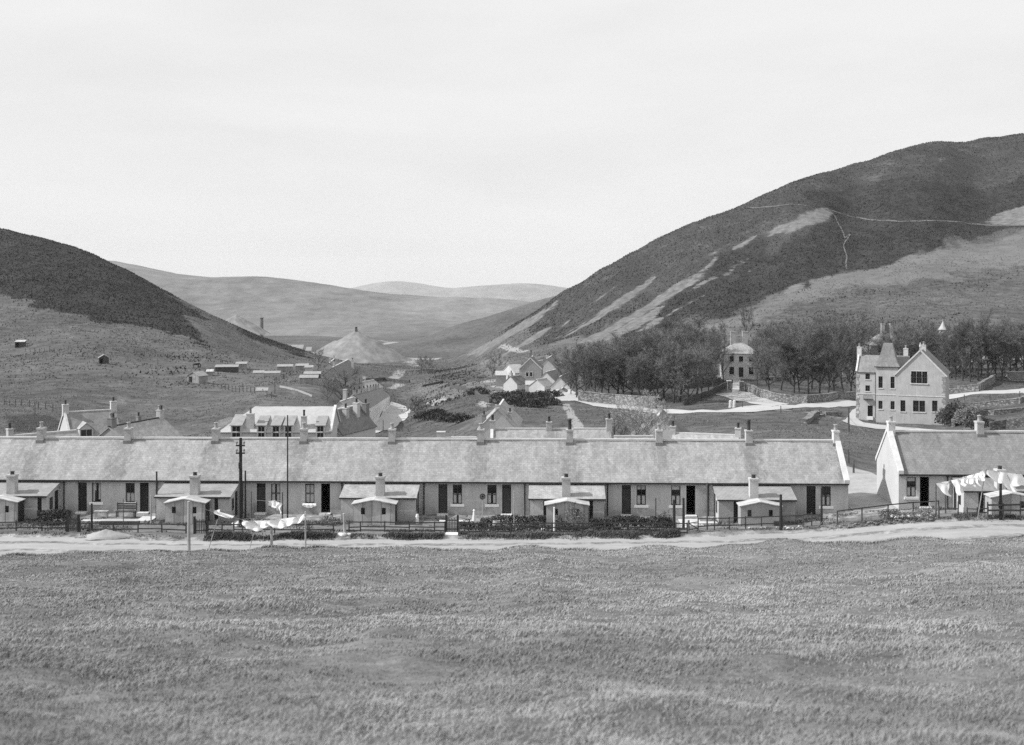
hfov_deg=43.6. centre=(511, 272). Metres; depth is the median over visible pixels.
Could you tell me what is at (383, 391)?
street cottage
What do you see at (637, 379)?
bare tree
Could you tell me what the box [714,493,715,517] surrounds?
side door
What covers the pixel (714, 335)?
bare tree
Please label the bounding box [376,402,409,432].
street
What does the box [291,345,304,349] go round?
works shed
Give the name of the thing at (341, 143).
sky
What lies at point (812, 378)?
bare tree
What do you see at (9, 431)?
cottage
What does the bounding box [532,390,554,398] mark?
shrub
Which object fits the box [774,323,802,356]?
bare tree
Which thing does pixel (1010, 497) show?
coal shed
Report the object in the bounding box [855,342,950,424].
hall
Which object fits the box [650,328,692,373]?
bare tree
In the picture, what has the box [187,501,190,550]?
clothes pole
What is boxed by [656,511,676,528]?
shrub
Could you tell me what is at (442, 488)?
door
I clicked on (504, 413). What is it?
house
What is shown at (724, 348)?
bare tree
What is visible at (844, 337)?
bare tree
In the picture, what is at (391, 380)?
stone wall
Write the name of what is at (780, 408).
post fence
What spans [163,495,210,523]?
coal shed
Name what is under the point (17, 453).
terraced cottage
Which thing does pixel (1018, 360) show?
bare tree
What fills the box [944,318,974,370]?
bare tree
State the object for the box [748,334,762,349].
bare tree
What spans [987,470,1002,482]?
washing
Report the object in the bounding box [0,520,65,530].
rail fence
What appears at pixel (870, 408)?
door
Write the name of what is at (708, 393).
stone wall
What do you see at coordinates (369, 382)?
house
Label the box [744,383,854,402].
stone wall
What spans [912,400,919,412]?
window
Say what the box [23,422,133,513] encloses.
terraced cottage
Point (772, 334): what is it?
bare tree
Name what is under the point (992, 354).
bare tree
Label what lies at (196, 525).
garden gate
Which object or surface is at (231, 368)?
plot shed
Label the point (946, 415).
shrub
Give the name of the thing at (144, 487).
door
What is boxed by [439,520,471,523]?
paving slab
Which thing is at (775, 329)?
bare tree
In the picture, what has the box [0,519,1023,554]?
lane
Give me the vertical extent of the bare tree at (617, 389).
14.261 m
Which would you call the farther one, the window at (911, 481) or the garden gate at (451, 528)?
the window at (911, 481)
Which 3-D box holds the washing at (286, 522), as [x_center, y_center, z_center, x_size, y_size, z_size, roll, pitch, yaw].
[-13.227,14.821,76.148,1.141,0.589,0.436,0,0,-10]
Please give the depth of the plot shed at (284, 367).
362.09 m
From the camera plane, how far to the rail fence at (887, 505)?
83.03 m
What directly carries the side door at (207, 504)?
in the coal shed at (175, 510)
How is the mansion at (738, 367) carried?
on the ground at (638, 319)
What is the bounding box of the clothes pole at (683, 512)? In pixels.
[682,498,684,528]
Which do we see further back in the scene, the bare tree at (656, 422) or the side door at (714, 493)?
the bare tree at (656, 422)
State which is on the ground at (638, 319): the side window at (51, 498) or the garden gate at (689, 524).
the garden gate at (689, 524)
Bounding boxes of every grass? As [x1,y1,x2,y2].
[0,133,1023,417]
[0,505,1023,541]
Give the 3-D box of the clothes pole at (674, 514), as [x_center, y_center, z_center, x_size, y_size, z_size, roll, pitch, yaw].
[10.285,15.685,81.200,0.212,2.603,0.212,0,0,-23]
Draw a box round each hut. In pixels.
[15,340,25,347]
[98,354,108,363]
[186,371,208,383]
[557,387,567,392]
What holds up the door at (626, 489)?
in the terraced cottage at (627, 472)
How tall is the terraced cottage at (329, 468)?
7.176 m
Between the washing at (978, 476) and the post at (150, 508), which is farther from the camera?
the post at (150, 508)
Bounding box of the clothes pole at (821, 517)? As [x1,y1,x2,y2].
[820,487,822,524]
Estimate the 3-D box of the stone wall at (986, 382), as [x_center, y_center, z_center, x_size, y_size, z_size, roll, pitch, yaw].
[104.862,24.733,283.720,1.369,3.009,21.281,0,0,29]
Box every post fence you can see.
[4,399,52,410]
[25,347,151,362]
[204,380,271,397]
[742,401,819,415]
[921,233,993,237]
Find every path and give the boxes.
[740,204,805,207]
[824,208,1023,225]
[834,215,850,268]
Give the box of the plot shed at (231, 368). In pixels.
[215,364,238,372]
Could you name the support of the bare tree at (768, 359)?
on the ground at (638, 319)
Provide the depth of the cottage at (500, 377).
336.00 m
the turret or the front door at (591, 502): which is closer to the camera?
the front door at (591, 502)
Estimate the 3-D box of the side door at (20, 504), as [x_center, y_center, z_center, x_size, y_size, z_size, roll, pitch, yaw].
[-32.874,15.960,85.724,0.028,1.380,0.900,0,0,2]
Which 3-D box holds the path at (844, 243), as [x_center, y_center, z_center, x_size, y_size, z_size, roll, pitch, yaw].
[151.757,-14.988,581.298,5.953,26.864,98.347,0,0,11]
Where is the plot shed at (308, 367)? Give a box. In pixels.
[304,365,313,370]
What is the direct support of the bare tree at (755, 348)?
on the ground at (638, 319)
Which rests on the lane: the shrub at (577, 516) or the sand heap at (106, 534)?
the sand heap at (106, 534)
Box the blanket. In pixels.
[302,503,315,507]
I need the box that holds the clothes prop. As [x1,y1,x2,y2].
[977,470,985,518]
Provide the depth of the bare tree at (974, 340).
293.49 m
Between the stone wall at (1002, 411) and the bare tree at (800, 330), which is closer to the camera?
the stone wall at (1002, 411)
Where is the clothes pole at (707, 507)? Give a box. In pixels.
[706,482,707,529]
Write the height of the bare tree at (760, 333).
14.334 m
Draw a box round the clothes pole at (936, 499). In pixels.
[935,483,936,516]
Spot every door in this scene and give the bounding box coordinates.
[18,500,23,521]
[38,498,41,517]
[55,490,57,510]
[78,482,86,510]
[140,483,148,510]
[205,502,208,522]
[215,499,217,519]
[235,491,236,515]
[257,483,265,511]
[321,484,329,511]
[395,504,396,524]
[417,492,418,513]
[438,484,446,512]
[502,484,510,512]
[589,501,592,521]
[622,485,630,513]
[686,485,694,513]
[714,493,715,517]
[734,501,737,522]
[739,367,742,376]
[807,486,814,513]
[868,406,872,415]
[920,477,928,505]
[954,487,956,509]
[978,493,982,511]
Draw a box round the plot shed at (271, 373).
[264,371,280,375]
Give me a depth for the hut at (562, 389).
292.06 m
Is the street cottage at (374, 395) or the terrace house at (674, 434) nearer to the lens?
the terrace house at (674, 434)
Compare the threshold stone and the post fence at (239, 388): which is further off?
the post fence at (239, 388)
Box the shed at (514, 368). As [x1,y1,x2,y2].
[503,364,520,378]
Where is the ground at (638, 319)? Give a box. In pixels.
[0,133,1023,744]
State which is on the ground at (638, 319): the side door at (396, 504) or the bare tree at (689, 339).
the bare tree at (689, 339)
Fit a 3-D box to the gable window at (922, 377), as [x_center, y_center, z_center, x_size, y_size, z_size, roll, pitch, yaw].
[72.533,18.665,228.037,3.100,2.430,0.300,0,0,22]
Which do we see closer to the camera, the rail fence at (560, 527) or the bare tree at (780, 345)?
the rail fence at (560, 527)
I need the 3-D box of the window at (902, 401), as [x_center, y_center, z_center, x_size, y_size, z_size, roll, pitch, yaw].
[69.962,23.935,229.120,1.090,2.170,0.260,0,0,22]
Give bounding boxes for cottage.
[0,421,46,481]
[5,423,78,435]
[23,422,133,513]
[114,422,220,513]
[135,412,141,420]
[204,422,308,514]
[295,423,396,515]
[324,355,338,369]
[352,387,373,421]
[357,387,376,423]
[362,386,379,420]
[366,385,382,413]
[369,385,384,411]
[372,384,386,410]
[375,384,387,408]
[377,384,389,407]
[387,423,484,515]
[478,419,573,515]
[495,371,506,386]
[503,370,525,391]
[525,381,533,391]
[529,378,552,392]
[539,369,560,382]
[542,353,558,373]
[550,375,569,389]
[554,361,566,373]
[560,381,578,388]
[570,424,662,516]
[660,419,753,516]
[750,424,849,514]
[838,361,855,377]
[875,415,992,508]
[981,430,1023,476]
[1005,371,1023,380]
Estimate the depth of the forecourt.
222.30 m
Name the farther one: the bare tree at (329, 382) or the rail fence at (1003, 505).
the bare tree at (329, 382)
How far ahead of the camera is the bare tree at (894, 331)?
318.31 m
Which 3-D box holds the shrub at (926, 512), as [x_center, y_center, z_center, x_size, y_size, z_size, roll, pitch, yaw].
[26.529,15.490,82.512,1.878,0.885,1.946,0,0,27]
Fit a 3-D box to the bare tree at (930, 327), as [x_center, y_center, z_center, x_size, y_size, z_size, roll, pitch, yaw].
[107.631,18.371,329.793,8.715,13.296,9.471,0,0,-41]
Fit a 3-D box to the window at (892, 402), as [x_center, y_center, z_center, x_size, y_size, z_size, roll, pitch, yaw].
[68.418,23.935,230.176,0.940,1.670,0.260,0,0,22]
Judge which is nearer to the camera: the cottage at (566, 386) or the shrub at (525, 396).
the shrub at (525, 396)
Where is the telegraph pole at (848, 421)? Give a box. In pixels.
[829,407,849,431]
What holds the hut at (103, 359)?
on the ground at (638, 319)
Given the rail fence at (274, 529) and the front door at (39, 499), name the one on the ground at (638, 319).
the rail fence at (274, 529)
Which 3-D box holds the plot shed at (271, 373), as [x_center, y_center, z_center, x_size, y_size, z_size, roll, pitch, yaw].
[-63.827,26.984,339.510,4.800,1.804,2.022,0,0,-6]
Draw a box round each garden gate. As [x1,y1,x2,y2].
[66,514,79,531]
[193,516,207,533]
[445,515,458,532]
[688,520,696,530]
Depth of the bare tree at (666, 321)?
328.38 m
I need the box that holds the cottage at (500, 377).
[495,371,506,386]
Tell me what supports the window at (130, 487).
in the terraced cottage at (167, 459)
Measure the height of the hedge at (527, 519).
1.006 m
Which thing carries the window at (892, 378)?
in the hall
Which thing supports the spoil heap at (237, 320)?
on the ground at (638, 319)
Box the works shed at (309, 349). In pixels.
[305,347,312,352]
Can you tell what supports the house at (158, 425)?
on the ground at (638, 319)
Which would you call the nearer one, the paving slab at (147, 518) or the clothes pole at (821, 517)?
the clothes pole at (821, 517)
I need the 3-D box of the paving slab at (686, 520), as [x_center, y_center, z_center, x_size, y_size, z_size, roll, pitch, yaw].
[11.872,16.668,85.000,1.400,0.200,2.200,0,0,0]
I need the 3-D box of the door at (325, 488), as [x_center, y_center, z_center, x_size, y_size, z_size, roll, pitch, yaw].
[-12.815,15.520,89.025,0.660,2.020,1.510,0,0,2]
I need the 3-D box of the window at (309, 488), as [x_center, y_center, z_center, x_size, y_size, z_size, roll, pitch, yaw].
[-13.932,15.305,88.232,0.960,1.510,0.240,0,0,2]
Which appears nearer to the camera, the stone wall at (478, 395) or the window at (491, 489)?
the window at (491, 489)
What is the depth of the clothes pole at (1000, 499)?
81.92 m
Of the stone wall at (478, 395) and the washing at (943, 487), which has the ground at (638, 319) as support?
the stone wall at (478, 395)
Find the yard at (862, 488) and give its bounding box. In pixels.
[847,466,897,510]
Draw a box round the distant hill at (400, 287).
[352,281,450,294]
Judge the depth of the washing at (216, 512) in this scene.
75.94 m
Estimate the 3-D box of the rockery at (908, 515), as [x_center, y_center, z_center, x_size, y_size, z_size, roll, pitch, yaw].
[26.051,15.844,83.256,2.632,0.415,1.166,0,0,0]
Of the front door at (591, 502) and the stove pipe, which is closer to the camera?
the front door at (591, 502)
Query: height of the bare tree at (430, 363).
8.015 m
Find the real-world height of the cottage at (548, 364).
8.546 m
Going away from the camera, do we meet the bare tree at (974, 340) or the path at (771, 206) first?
the bare tree at (974, 340)
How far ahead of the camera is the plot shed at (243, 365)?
370.63 m
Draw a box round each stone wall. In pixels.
[366,377,409,382]
[422,376,495,386]
[450,382,491,402]
[578,390,655,407]
[683,381,726,405]
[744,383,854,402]
[800,410,820,423]
[822,411,842,415]
[949,384,978,393]
[969,395,1023,407]
[974,407,1023,415]
[977,374,995,390]
[989,417,1023,429]
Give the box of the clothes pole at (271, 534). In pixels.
[270,526,272,544]
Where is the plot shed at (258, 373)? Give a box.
[253,370,264,376]
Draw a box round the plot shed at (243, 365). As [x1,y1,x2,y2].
[235,362,246,369]
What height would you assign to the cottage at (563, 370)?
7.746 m
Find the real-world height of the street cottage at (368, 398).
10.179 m
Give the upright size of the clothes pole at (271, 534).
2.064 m
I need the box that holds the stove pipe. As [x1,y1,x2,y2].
[156,471,157,494]
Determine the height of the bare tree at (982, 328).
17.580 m
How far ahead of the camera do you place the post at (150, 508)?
84.37 m
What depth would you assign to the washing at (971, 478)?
81.84 m
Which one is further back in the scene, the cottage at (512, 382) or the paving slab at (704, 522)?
the cottage at (512, 382)
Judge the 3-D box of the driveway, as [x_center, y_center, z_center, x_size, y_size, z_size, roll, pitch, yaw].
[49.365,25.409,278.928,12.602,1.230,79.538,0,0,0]
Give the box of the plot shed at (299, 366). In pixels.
[295,363,308,369]
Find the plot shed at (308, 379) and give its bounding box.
[299,375,318,384]
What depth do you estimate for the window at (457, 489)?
87.99 m
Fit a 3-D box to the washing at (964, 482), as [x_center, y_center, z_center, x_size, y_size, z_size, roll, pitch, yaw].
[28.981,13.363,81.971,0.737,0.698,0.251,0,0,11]
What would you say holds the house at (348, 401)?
on the ground at (638, 319)
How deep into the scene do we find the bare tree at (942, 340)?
305.61 m
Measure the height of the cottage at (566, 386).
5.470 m
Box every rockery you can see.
[338,532,350,536]
[748,525,802,529]
[890,513,930,518]
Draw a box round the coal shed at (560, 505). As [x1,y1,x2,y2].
[544,497,589,525]
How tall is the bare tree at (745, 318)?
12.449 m
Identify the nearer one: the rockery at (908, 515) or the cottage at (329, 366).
the rockery at (908, 515)
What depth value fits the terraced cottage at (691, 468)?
88.37 m
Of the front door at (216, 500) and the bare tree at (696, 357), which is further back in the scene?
the bare tree at (696, 357)
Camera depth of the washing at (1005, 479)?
81.64 m
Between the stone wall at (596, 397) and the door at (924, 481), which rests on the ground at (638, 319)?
the stone wall at (596, 397)
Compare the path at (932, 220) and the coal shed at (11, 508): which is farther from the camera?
the path at (932, 220)
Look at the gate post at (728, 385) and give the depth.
280.15 m
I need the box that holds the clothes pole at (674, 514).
[672,499,675,529]
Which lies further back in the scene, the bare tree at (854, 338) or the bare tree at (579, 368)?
the bare tree at (854, 338)
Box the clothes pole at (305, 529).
[305,511,305,546]
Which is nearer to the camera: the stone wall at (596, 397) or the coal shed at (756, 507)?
the coal shed at (756, 507)
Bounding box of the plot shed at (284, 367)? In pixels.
[277,364,292,370]
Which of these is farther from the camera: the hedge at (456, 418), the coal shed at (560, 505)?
the hedge at (456, 418)
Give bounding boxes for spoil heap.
[226,315,268,334]
[313,331,411,363]
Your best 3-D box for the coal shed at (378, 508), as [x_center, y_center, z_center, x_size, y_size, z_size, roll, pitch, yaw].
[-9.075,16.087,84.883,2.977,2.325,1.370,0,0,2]
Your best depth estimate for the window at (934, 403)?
227.24 m
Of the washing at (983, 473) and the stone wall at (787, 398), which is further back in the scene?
the stone wall at (787, 398)
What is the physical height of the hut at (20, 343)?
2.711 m
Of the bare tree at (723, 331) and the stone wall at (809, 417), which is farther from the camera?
the bare tree at (723, 331)
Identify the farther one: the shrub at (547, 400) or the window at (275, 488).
the shrub at (547, 400)
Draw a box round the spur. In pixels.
[385,296,554,357]
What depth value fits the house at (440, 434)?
123.87 m
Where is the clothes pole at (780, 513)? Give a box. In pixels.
[779,494,781,529]
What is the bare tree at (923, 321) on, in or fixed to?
on the ground at (638, 319)
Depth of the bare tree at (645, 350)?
272.13 m
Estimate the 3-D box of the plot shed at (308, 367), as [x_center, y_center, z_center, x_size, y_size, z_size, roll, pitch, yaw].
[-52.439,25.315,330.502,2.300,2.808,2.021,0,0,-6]
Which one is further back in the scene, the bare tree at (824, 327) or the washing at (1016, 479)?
the bare tree at (824, 327)
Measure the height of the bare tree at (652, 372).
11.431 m
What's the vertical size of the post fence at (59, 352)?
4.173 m
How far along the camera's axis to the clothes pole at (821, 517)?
82.95 m
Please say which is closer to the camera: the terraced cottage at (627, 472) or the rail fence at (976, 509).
the rail fence at (976, 509)
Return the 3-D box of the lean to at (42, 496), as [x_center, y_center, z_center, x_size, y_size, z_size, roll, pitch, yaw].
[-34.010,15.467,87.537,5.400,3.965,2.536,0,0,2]
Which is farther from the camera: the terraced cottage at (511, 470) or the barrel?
the terraced cottage at (511, 470)
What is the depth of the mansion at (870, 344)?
324.36 m
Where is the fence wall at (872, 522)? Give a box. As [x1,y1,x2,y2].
[839,517,937,528]
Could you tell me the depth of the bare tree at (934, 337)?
315.93 m
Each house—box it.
[57,397,118,435]
[98,405,183,436]
[221,405,340,436]
[322,358,362,391]
[336,389,370,416]
[337,398,376,437]
[362,379,382,390]
[436,431,476,437]
[478,399,522,437]
[489,413,612,437]
[519,350,543,380]
[614,435,653,438]
[631,402,689,438]
[669,421,741,438]
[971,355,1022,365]
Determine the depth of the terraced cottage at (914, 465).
87.67 m
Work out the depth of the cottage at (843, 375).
315.80 m
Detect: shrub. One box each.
[238,517,250,526]
[239,516,277,528]
[316,514,341,526]
[463,386,491,394]
[489,390,515,398]
[494,394,523,404]
[509,389,525,395]
[514,397,546,407]
[515,391,540,400]
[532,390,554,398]
[532,396,562,405]
[542,389,564,396]
[551,514,566,529]
[564,504,585,526]
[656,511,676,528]
[879,508,909,519]
[909,506,937,519]
[934,399,968,425]
[951,405,981,424]
[960,416,993,428]
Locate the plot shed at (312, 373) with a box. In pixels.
[303,371,320,378]
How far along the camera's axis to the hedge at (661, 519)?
82.09 m
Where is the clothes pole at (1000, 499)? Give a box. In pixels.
[999,483,1001,519]
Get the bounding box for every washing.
[214,510,233,517]
[242,520,262,530]
[255,519,269,527]
[267,519,284,527]
[269,500,277,508]
[275,501,281,512]
[280,516,295,526]
[290,513,305,524]
[936,480,951,496]
[951,479,964,495]
[958,476,968,486]
[964,474,974,483]
[969,473,980,486]
[974,473,982,480]
[980,471,985,480]
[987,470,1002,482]
[998,471,1016,491]
[1007,473,1023,485]
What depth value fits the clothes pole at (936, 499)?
82.57 m
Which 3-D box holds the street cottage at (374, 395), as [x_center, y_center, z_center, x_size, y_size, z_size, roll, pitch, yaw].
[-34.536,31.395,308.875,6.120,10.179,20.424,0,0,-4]
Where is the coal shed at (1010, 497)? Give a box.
[984,490,1023,516]
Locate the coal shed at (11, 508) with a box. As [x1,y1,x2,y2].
[0,494,25,521]
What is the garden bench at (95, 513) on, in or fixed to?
on the ground at (638, 319)
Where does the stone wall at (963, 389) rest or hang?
on the ground at (638, 319)
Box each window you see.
[50,497,52,508]
[89,483,102,504]
[124,483,135,504]
[268,484,279,505]
[304,484,316,505]
[450,484,463,506]
[485,485,498,506]
[634,485,647,507]
[669,486,681,507]
[729,367,733,374]
[819,486,832,508]
[865,373,870,379]
[865,385,870,391]
[878,376,882,388]
[890,377,894,388]
[890,401,894,410]
[900,400,905,412]
[904,477,918,499]
[910,370,927,384]
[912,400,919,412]
[919,401,925,412]
[931,401,937,412]
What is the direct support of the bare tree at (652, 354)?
on the ground at (638, 319)
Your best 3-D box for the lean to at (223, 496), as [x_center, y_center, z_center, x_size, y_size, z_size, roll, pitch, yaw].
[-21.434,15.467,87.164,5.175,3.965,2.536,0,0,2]
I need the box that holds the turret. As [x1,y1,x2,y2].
[938,322,946,332]
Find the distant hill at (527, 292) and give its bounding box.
[418,283,566,301]
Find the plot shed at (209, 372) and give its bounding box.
[206,369,213,375]
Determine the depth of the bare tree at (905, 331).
313.31 m
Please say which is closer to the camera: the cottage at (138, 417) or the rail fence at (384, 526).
the rail fence at (384, 526)
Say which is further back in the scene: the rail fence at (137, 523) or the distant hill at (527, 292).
the distant hill at (527, 292)
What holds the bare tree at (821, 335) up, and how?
on the ground at (638, 319)
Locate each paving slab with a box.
[81,519,145,522]
[139,516,155,521]
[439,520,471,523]
[678,519,703,525]
[692,521,717,524]
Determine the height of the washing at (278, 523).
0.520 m
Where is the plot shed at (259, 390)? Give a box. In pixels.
[255,387,268,394]
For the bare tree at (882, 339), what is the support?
on the ground at (638, 319)
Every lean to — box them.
[0,471,60,518]
[154,472,238,519]
[339,473,419,520]
[528,473,605,521]
[713,474,796,522]
[951,465,1023,512]
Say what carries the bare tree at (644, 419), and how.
on the ground at (638, 319)
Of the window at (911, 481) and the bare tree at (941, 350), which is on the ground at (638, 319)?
the bare tree at (941, 350)
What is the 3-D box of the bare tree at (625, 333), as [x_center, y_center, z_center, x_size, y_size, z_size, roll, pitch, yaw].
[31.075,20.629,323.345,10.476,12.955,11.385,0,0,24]
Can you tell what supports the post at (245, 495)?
on the ground at (638, 319)
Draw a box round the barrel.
[492,520,500,527]
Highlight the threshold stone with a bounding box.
[445,532,457,535]
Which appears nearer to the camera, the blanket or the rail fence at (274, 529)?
the rail fence at (274, 529)
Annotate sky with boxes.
[0,0,1023,287]
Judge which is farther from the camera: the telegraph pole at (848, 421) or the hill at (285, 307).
the hill at (285, 307)
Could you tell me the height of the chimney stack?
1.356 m
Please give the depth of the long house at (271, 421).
148.95 m
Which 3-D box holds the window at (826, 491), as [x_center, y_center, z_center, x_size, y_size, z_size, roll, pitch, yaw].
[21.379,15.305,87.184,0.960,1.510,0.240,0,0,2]
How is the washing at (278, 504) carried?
hanging from the washing line
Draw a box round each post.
[90,503,92,530]
[150,495,151,522]
[244,470,245,518]
[343,513,345,532]
[471,509,476,525]
[553,507,554,530]
[727,380,731,390]
[739,381,743,390]
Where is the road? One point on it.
(568, 396)
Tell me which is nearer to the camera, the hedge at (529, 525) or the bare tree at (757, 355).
the hedge at (529, 525)
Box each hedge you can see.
[37,509,72,524]
[409,411,427,419]
[421,408,447,415]
[423,411,460,420]
[438,413,479,422]
[460,521,487,530]
[480,514,545,527]
[489,524,588,530]
[590,515,672,530]
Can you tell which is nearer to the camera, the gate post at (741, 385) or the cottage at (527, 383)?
the gate post at (741, 385)
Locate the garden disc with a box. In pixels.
[480,493,485,517]
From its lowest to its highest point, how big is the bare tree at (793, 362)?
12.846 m
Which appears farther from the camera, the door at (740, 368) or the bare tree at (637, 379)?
the door at (740, 368)
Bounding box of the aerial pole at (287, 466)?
[287,415,287,517]
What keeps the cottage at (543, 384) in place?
on the ground at (638, 319)
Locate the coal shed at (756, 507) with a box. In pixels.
[736,498,782,525]
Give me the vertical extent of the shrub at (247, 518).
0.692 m
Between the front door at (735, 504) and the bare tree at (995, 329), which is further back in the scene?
the bare tree at (995, 329)
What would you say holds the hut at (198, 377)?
on the ground at (638, 319)
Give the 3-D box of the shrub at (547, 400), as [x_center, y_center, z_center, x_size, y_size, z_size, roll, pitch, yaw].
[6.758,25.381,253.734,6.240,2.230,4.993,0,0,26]
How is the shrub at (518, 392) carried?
on the ground at (638, 319)
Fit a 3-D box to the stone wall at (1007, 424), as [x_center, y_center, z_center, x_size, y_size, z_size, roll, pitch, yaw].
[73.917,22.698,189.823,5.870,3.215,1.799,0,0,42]
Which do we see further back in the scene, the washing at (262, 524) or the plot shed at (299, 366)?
the plot shed at (299, 366)
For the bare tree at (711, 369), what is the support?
on the ground at (638, 319)
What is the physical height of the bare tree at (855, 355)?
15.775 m
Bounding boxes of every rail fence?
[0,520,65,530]
[80,521,186,532]
[208,522,333,532]
[348,521,444,531]
[458,521,672,532]
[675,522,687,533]
[697,512,811,530]
[836,500,938,524]
[938,501,958,517]
[966,507,988,516]
[987,500,1023,519]
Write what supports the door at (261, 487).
in the terraced cottage at (264, 462)
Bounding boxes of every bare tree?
[306,349,324,367]
[317,378,334,400]
[324,366,362,399]
[408,396,428,421]
[417,355,427,370]
[417,356,436,369]
[484,353,502,375]
[542,351,558,359]
[554,344,591,396]
[560,362,580,393]
[561,345,610,390]
[567,339,604,388]
[582,351,611,391]
[583,338,619,392]
[584,346,626,392]
[596,335,641,393]
[597,326,669,394]
[600,391,668,434]
[600,413,633,435]
[604,342,643,393]
[614,329,641,349]
[617,335,649,375]
[620,341,671,395]
[621,395,672,438]
[622,352,659,395]
[629,327,675,387]
[633,352,676,402]
[636,333,679,399]
[643,324,674,376]
[647,336,701,402]
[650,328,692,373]
[651,307,697,341]
[656,337,708,401]
[661,325,710,386]
[667,345,716,403]
[672,311,725,346]
[681,325,718,351]
[681,347,725,393]
[688,333,718,398]
[696,334,726,389]
[699,324,727,386]
[715,332,733,380]
[717,321,727,335]
[740,302,754,330]
[745,339,792,390]
[746,332,767,384]
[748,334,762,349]
[752,343,764,376]
[754,326,789,377]
[756,336,803,390]
[757,322,771,374]
[759,337,775,383]
[763,321,785,344]
[765,337,816,392]
[768,330,818,391]
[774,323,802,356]
[776,335,805,381]
[778,314,809,341]
[780,319,825,394]
[780,321,810,372]
[795,319,844,393]
[797,332,827,388]
[802,315,848,369]
[804,318,853,390]
[806,308,842,331]
[809,343,853,392]
[821,319,868,351]
[824,323,865,391]
[840,325,865,360]
[842,332,876,390]
[848,320,876,344]
[852,312,883,339]
[852,325,873,346]
[858,333,886,354]
[871,330,902,355]
[874,330,911,357]
[885,321,921,354]
[890,319,935,356]
[898,317,936,332]
[898,321,943,358]
[910,322,949,353]
[919,320,943,350]
[927,337,957,363]
[929,329,959,377]
[934,320,980,380]
[936,327,976,379]
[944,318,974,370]
[950,308,1001,380]
[956,327,989,381]
[958,313,1001,374]
[969,317,1019,378]
[974,329,1012,376]
[977,317,1008,367]
[988,320,1023,379]
[992,314,1021,367]
[998,320,1023,370]
[998,322,1023,370]
[1000,326,1023,370]
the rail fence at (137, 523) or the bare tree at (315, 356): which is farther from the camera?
the bare tree at (315, 356)
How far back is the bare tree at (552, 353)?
399.69 m
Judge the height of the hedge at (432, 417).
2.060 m
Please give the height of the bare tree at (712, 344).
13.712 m
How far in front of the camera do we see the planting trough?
84.40 m
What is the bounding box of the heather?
[0,133,1023,411]
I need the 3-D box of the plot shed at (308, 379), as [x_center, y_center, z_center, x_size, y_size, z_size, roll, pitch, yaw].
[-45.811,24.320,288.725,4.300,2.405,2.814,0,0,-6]
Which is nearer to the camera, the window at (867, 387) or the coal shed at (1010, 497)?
the coal shed at (1010, 497)
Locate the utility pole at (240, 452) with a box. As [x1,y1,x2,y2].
[236,438,244,522]
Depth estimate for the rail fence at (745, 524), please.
82.23 m
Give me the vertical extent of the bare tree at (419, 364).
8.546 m
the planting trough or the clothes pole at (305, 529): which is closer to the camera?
the clothes pole at (305, 529)
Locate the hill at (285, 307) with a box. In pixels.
[106,260,530,336]
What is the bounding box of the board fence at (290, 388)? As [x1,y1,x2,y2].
[280,385,312,396]
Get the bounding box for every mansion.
[719,331,759,379]
[862,321,913,354]
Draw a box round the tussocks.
[0,366,1023,468]
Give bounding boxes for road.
[549,388,1023,413]
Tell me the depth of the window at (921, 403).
227.96 m
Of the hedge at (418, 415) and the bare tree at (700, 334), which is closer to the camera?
the hedge at (418, 415)
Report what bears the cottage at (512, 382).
on the ground at (638, 319)
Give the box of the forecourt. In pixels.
[843,408,932,429]
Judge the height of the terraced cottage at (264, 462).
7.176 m
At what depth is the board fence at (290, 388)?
270.67 m
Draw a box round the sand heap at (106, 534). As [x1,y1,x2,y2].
[85,529,133,539]
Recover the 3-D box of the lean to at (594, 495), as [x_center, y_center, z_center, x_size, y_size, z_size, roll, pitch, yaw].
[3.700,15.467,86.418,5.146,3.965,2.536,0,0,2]
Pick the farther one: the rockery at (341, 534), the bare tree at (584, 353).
the bare tree at (584, 353)
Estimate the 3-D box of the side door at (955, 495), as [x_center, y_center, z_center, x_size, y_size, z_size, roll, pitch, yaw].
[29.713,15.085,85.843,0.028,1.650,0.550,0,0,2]
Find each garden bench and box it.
[94,510,108,517]
[115,502,136,517]
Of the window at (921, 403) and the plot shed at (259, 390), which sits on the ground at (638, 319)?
the plot shed at (259, 390)
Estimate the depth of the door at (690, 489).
89.03 m
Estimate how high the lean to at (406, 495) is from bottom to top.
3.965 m
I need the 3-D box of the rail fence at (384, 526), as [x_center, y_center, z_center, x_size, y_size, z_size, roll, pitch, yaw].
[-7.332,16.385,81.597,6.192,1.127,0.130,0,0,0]
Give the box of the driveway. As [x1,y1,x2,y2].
[715,379,786,405]
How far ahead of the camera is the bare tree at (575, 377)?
279.07 m
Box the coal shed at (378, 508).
[351,496,398,524]
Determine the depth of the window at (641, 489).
87.65 m
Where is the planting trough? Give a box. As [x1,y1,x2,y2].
[99,521,139,524]
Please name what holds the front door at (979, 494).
in the lean to at (970, 497)
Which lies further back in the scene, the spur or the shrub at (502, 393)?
the spur
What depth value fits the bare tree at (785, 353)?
296.43 m
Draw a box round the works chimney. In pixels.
[259,317,263,336]
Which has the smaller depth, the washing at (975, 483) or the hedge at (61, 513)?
the washing at (975, 483)
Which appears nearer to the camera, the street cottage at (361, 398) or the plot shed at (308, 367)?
the street cottage at (361, 398)
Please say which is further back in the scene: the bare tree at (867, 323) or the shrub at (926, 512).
the bare tree at (867, 323)

